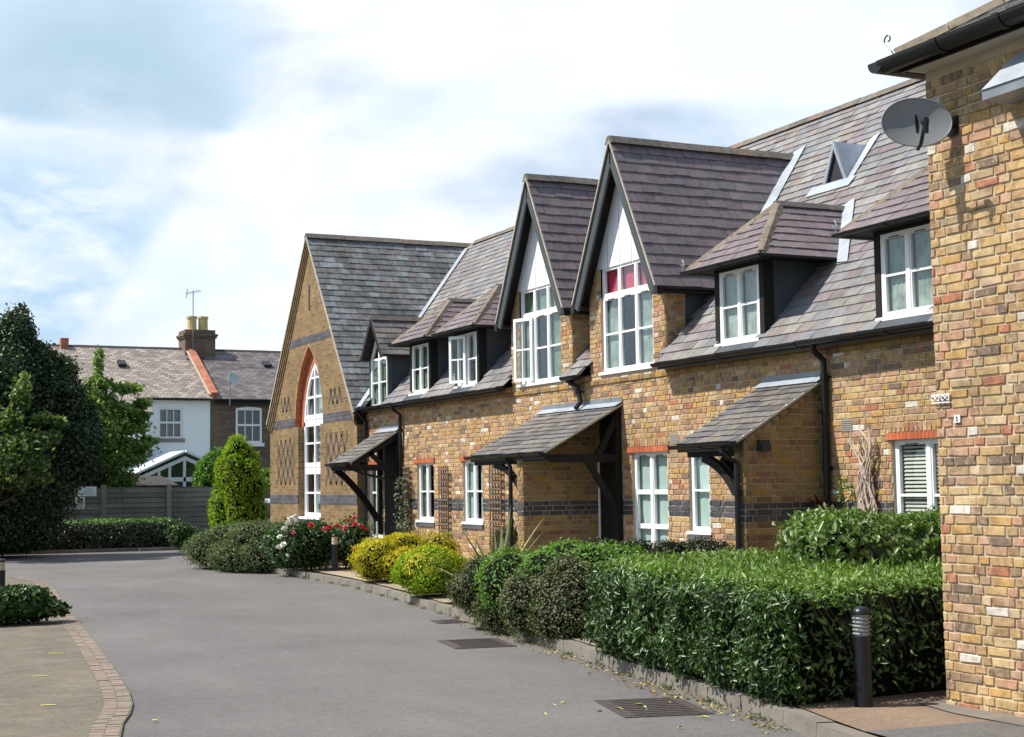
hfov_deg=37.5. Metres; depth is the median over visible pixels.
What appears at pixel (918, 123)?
satellite dish
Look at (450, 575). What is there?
grass clump
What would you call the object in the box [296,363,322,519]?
arched window
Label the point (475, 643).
drain cover
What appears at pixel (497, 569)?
green shrub
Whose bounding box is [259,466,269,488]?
garden tree
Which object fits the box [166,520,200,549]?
hedge shrub
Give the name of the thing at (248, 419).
window
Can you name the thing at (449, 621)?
drain cover
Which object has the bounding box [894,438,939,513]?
window
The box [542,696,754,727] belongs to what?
hedge clipping
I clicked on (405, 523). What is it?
climbing rose
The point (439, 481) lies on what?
trellis
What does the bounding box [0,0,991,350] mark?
sky
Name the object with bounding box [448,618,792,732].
leaf litter
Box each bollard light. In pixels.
[0,558,5,585]
[331,534,337,570]
[852,606,872,707]
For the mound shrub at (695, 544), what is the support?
on the planting bed
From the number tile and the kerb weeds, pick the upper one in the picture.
the number tile
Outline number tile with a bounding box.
[954,415,960,422]
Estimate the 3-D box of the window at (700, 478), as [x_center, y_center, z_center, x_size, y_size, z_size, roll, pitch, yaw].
[2.618,1.700,20.805,0.149,1.165,0.620,1,-5,-25]
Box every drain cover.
[429,619,469,623]
[437,638,516,648]
[594,697,714,717]
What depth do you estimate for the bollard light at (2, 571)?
24.31 m
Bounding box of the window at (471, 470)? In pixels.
[461,461,483,524]
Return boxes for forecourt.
[867,721,1023,736]
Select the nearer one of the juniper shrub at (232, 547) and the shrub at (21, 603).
the shrub at (21, 603)
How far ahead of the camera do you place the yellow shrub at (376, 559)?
25.43 m
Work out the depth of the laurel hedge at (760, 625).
11.69 m
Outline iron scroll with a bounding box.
[931,393,950,403]
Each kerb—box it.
[3,546,183,554]
[264,568,876,736]
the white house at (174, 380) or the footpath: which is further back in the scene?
the white house at (174, 380)
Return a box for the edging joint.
[15,577,132,736]
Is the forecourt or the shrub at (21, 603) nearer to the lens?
the forecourt
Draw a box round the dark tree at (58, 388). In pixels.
[0,301,111,555]
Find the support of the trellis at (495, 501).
attached to the house row
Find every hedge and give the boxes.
[32,516,182,550]
[578,546,946,707]
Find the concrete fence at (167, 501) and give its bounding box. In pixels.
[39,484,213,537]
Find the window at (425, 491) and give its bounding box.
[415,463,434,522]
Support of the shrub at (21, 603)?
on the block paving
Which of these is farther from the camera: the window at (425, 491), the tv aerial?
the tv aerial
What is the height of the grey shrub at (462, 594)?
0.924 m
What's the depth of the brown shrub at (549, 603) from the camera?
16.24 m
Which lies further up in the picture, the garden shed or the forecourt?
the garden shed
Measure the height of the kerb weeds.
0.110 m
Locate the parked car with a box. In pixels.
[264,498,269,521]
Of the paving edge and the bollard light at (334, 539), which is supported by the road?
the paving edge
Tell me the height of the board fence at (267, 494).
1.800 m
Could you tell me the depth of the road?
14.72 m
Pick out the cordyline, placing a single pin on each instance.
(816, 502)
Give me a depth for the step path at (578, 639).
15.80 m
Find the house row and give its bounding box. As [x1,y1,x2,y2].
[324,79,940,561]
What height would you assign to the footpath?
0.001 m
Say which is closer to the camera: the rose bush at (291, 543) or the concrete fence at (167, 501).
the rose bush at (291, 543)
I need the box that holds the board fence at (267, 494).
[264,489,269,498]
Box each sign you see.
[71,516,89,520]
[76,497,84,508]
[78,486,96,495]
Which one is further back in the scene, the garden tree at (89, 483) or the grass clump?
the garden tree at (89, 483)
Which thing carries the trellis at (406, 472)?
attached to the house row
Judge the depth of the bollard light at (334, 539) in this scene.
29.29 m
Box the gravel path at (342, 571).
[312,566,452,601]
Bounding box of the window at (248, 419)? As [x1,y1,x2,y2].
[236,407,263,445]
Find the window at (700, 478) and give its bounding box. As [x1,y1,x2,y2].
[686,457,712,534]
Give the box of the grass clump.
[401,547,527,599]
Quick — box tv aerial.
[186,288,200,326]
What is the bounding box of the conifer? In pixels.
[206,433,269,528]
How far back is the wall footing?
10.46 m
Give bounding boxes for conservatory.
[126,450,200,526]
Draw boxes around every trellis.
[403,467,409,532]
[437,466,448,539]
[488,465,501,555]
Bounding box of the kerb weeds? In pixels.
[273,573,795,731]
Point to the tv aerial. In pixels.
(193, 302)
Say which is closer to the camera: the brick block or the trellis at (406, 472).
the brick block
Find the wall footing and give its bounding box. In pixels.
[920,701,1023,725]
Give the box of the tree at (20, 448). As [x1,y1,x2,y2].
[0,370,69,504]
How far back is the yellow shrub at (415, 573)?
22.03 m
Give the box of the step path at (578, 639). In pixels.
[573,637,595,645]
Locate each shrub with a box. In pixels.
[0,583,72,624]
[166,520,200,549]
[180,518,309,573]
[346,528,462,582]
[388,543,468,596]
[444,551,512,631]
[471,537,656,622]
[488,519,517,555]
[495,549,599,643]
[573,535,735,556]
[771,502,941,578]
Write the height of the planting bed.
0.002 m
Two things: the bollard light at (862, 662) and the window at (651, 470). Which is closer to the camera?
the bollard light at (862, 662)
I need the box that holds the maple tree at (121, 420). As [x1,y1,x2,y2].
[80,344,161,508]
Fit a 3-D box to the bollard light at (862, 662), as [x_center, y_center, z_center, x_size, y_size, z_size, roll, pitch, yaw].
[2.535,2.087,10.930,0.134,0.730,0.134,1,-5,-25]
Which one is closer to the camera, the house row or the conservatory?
the house row
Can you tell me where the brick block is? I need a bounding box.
[868,0,1023,716]
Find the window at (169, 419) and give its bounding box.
[158,408,184,441]
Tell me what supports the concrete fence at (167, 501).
on the ground
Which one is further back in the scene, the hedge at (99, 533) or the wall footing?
the hedge at (99, 533)
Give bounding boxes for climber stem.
[830,428,877,513]
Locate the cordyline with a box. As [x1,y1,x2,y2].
[807,490,839,511]
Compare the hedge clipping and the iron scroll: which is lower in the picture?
the hedge clipping
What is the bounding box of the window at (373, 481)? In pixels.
[370,471,382,537]
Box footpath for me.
[793,690,994,730]
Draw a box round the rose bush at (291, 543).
[257,512,377,570]
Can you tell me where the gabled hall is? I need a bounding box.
[266,233,511,527]
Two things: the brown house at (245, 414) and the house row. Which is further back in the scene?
the brown house at (245, 414)
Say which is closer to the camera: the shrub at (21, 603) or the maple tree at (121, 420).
the shrub at (21, 603)
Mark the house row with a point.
(688, 341)
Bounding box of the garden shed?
[92,476,178,518]
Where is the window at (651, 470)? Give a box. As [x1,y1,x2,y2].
[634,451,668,547]
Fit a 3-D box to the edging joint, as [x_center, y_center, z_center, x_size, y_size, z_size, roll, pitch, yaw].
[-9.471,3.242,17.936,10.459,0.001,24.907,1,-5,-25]
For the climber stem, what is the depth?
17.45 m
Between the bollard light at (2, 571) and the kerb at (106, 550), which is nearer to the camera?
the bollard light at (2, 571)
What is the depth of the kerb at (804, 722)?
12.89 m
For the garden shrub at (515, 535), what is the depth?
24.66 m
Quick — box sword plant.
[453,507,543,559]
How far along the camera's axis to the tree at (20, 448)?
37.80 m
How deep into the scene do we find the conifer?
39.75 m
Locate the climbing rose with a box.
[390,477,413,532]
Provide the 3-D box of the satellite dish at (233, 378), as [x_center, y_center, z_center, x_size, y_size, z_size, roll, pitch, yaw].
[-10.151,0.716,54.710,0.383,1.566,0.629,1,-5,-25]
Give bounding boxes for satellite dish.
[227,366,237,409]
[881,97,958,150]
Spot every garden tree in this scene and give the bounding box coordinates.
[56,473,137,498]
[188,446,226,516]
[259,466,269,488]
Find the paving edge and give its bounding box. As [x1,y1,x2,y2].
[5,577,130,736]
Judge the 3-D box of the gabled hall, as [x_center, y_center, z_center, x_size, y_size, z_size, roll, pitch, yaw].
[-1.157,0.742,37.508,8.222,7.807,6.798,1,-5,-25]
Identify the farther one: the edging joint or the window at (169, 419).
the window at (169, 419)
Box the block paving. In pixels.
[0,578,102,736]
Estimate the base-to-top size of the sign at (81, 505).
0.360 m
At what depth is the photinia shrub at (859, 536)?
13.82 m
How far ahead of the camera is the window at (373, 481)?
32.63 m
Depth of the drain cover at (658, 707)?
11.72 m
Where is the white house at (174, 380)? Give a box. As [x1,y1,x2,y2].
[22,316,217,516]
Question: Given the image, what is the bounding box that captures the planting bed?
[285,560,885,736]
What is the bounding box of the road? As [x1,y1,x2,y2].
[0,550,806,736]
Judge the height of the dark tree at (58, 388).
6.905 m
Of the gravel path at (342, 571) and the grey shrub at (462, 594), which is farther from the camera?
the gravel path at (342, 571)
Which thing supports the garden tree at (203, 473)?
on the ground
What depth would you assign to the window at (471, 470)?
27.95 m
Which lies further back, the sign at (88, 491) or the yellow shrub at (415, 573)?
the sign at (88, 491)
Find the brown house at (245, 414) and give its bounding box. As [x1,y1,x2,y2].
[182,349,280,469]

